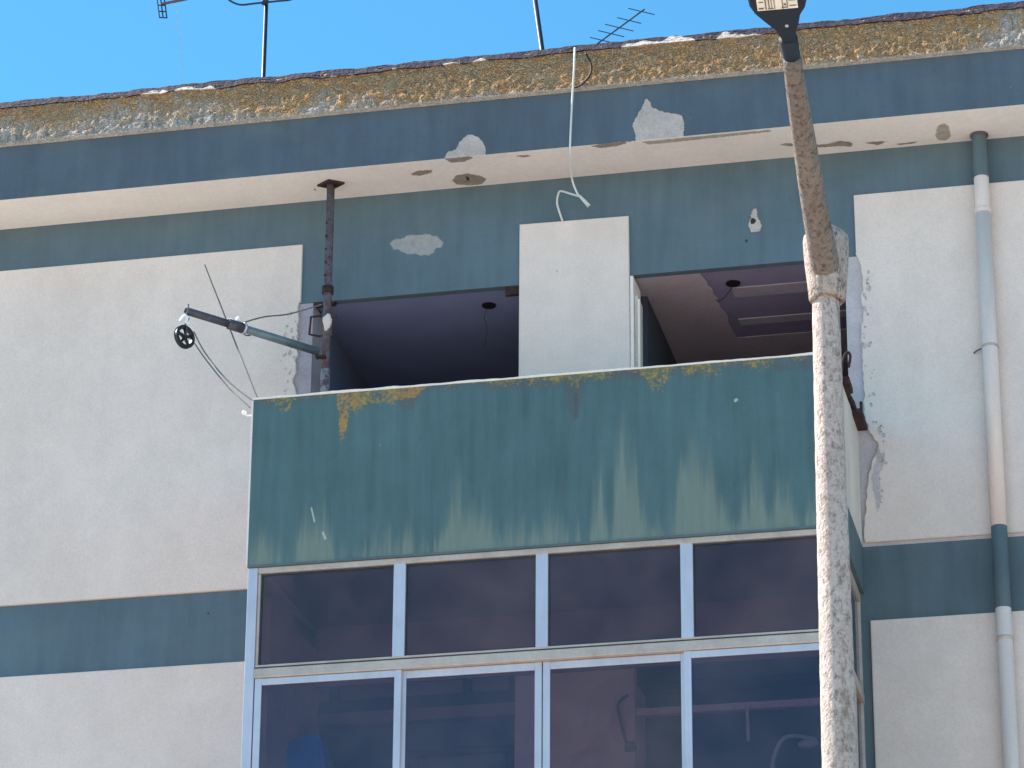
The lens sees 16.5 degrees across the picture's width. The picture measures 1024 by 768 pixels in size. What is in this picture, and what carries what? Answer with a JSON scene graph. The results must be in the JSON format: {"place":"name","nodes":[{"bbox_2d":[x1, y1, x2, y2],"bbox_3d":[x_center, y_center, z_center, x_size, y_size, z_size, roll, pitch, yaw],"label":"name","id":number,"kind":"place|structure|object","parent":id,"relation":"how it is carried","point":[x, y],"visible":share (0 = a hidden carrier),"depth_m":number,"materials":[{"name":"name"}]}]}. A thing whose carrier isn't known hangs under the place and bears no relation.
{"place":"outdoors","nodes":[
{"label":"outdoors","id":0,"kind":"place"},
{"bbox_2d":[0,0,1023,102],"label":"sky","id":1,"kind":"structure","parent":0,"point":[49,48],"materials":[{"name":"blue"}]},
{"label":"pavement","id":2,"kind":"structure","parent":0,"visible":0},
{"bbox_2d":[0,1,1023,767],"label":"apartment building","id":3,"kind":"structure","parent":2,"relation":"on","point":[526,479],"depth_m":27.56,"materials":[{"name":"paint"}]},
{"bbox_2d":[193,331,251,400],"bbox_3d":[-2.200,-0.139,26.890,0.618,0.723,0.017,-15,-28,32],"label":"hoist rope","id":4,"kind":"object","parent":3,"relation":"attached to","point":[218,369],"visible":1,"depth_m":26.90,"materials":[{"name":"grey fabric"}]},
{"bbox_2d":[194,343,250,407],"bbox_3d":[-2.193,-0.062,26.856,0.610,0.693,0.040,-17,-28,35],"label":"hoist rope","id":5,"kind":"object","parent":3,"relation":"attached to","point":[221,378],"visible":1,"depth_m":26.88,"materials":[{"name":"grey fabric"}]},
{"bbox_2d":[157,0,290,83],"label":"antenna","id":6,"kind":"object","parent":3,"relation":"on","point":[264,3],"visible":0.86,"depth_m":31.54,"materials":[{"name":"metal"}]},
{"bbox_2d":[204,265,256,397],"bbox_3d":[-2.193,-0.396,27.668,0.051,1.698,1.248,13,-26,-27],"label":"whip rod","id":7,"kind":"object","parent":3,"relation":"attached to","point":[233,337],"visible":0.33,"depth_m":27.55,"materials":[{"name":"grey metal"}]},
{"bbox_2d":[286,734,332,767],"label":"blue bag","id":8,"kind":"object","parent":3,"relation":"on","point":[312,751],"visible":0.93,"depth_m":26.21,"materials":[{"name":"fabric"}]},
{"bbox_2d":[258,565,393,664],"bbox_3d":[-1.351,1.694,25.821,1.008,0.708,0.031,-5,-24,12],"label":"fixed window","id":9,"kind":"structure","parent":3,"relation":"in","point":[389,566],"depth_m":25.92,"materials":[{"name":"black glass"}]},
{"bbox_2d":[308,179,344,391],"bbox_3d":[-1.485,0.006,27.868,0.254,3.534,0.160,-5,-24,12],"label":"rusty prop","id":10,"kind":"object","parent":3,"relation":"on","point":[331,186],"visible":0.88,"depth_m":28.15,"materials":[{"name":"metal"}]},
{"bbox_2d":[184,304,326,359],"bbox_3d":[-1.998,-0.412,27.620,1.285,0.156,0.110,15,-27,-31],"label":"wall hoist","id":11,"kind":"object","parent":10,"relation":"attached to","point":[239,326],"depth_m":27.56,"materials":[{"name":"grey paint"}]},
{"bbox_2d":[174,314,194,348],"bbox_3d":[-2.519,-0.408,27.210,0.189,0.289,0.075,14,-27,-29],"label":"pulley wheel","id":12,"kind":"object","parent":11,"relation":"hanging from","point":[185,337],"visible":1,"depth_m":27.19,"materials":[{"name":"black plastic"}]},
{"bbox_2d":[242,304,321,322],"bbox_3d":[-1.847,-0.535,27.892,0.748,0.378,0.142,17,-28,-34],"label":"guy wire","id":13,"kind":"object","parent":10,"relation":"attached to","point":[282,314],"visible":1,"depth_m":28.01,"materials":[{"name":"black metal"}]},
{"bbox_2d":[252,669,401,767],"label":"sliding window","id":14,"kind":"structure","parent":3,"relation":"in","point":[396,674],"depth_m":25.54,"materials":[{"name":"metal"}]},
{"bbox_2d":[405,555,535,655],"bbox_3d":[-0.297,1.610,25.606,0.970,0.708,0.031,-5,-24,12],"label":"fixed window","id":15,"kind":"structure","parent":3,"relation":"in","point":[531,556],"depth_m":25.69,"materials":[{"name":"black glass"}]},
{"bbox_2d":[400,662,542,767],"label":"sliding window","id":16,"kind":"structure","parent":3,"relation":"in","point":[537,666],"depth_m":25.35,"materials":[{"name":"metal"}]},
{"bbox_2d":[533,0,544,49],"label":"leaning mast aerial","id":17,"kind":"object","parent":3,"relation":"on","point":[538,24],"depth_m":30.89,"materials":[{"name":"metal"}]},
{"bbox_2d":[556,47,590,220],"bbox_3d":[0.522,-1.991,28.211,0.236,1.242,0.676,5,-23,-10],"label":"hanging cable","id":18,"kind":"object","parent":3,"relation":"hanging from","point":[585,202],"visible":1,"depth_m":28.04,"materials":[{"name":"white plastic"}]},
{"bbox_2d":[574,53,592,87],"bbox_3d":[0.567,-2.495,28.076,0.151,0.304,0.031,-7,-24,17],"label":"roof cable","id":19,"kind":"object","parent":3,"relation":"attached to","point":[589,75],"visible":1,"depth_m":28.04,"materials":[{"name":"grey plastic"}]},
{"bbox_2d":[543,653,684,767],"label":"sliding window","id":20,"kind":"structure","parent":3,"relation":"in","point":[548,666],"depth_m":25.16,"materials":[{"name":"metal"}]},
{"bbox_2d":[548,545,680,645],"bbox_3d":[0.739,1.527,25.394,0.970,0.708,0.031,-5,-24,12],"label":"fixed window","id":21,"kind":"structure","parent":3,"relation":"in","point":[674,546],"depth_m":25.48,"materials":[{"name":"black glass"}]},
{"bbox_2d":[590,8,654,43],"bbox_3d":[1.044,-2.017,34.021,0.785,3.625,0.036,-5,-24,12],"label":"yagi aerial","id":22,"kind":"object","parent":3,"relation":"on","point":[627,21],"visible":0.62,"depth_m":34.65,"materials":[{"name":"metal"}]},
{"bbox_2d":[616,694,636,751],"bbox_3d":[0.856,2.538,26.509,0.149,0.453,0.068,-5,-24,12],"label":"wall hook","id":23,"kind":"object","parent":3,"relation":"attached to","point":[630,746],"depth_m":26.46,"materials":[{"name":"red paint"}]},
{"bbox_2d":[745,705,749,741],"bbox_3d":[1.755,2.530,26.338,0.030,0.276,0.028,-15,-27,32],"label":"hanging rod","id":24,"kind":"object","parent":3,"relation":"hanging from","point":[747,723],"visible":1,"depth_m":26.32,"materials":[{"name":"grey metal"}]},
{"bbox_2d":[684,643,818,767],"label":"sliding window","id":25,"kind":"structure","parent":3,"relation":"in","point":[688,655],"depth_m":24.95,"materials":[{"name":"metal"}]},
{"bbox_2d":[693,535,818,636],"bbox_3d":[1.777,1.444,25.182,0.975,0.708,0.031,-5,-24,12],"label":"fixed window","id":26,"kind":"structure","parent":3,"relation":"in","point":[802,537],"depth_m":25.30,"materials":[{"name":"black glass"}]},
{"bbox_2d":[770,734,818,767],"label":"gooseneck lamp","id":27,"kind":"object","parent":3,"relation":"on","point":[808,742],"visible":1,"depth_m":25.86,"materials":[{"name":"metal"}]},
{"bbox_2d":[842,351,867,430],"bbox_3d":[2.523,0.023,26.514,0.157,0.241,1.222,-5,-24,12],"label":"rusty bracket","id":28,"kind":"object","parent":3,"relation":"on","point":[859,419],"visible":0.84,"depth_m":26.67,"materials":[{"name":"metal"}]},
{"bbox_2d":[851,586,859,682],"bbox_3d":[2.439,1.689,25.742,0.005,0.690,1.318,-5,-24,12],"label":"side window","id":29,"kind":"structure","parent":3,"relation":"in","point":[853,598],"depth_m":26.18,"materials":[{"name":"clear glass"}]},
{"bbox_2d":[856,693,862,767],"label":"side window","id":30,"kind":"structure","parent":3,"relation":"in","point":[858,701],"depth_m":25.93,"materials":[{"name":"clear glass"}]},
{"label":"road","id":31,"kind":"structure","parent":0,"visible":0},
{"bbox_2d":[748,0,857,767],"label":"street lamp","id":32,"kind":"object","parent":31,"relation":"on","point":[826,249],"visible":1,"depth_m":19.20,"materials":[{"name":"concrete"}]}
]}

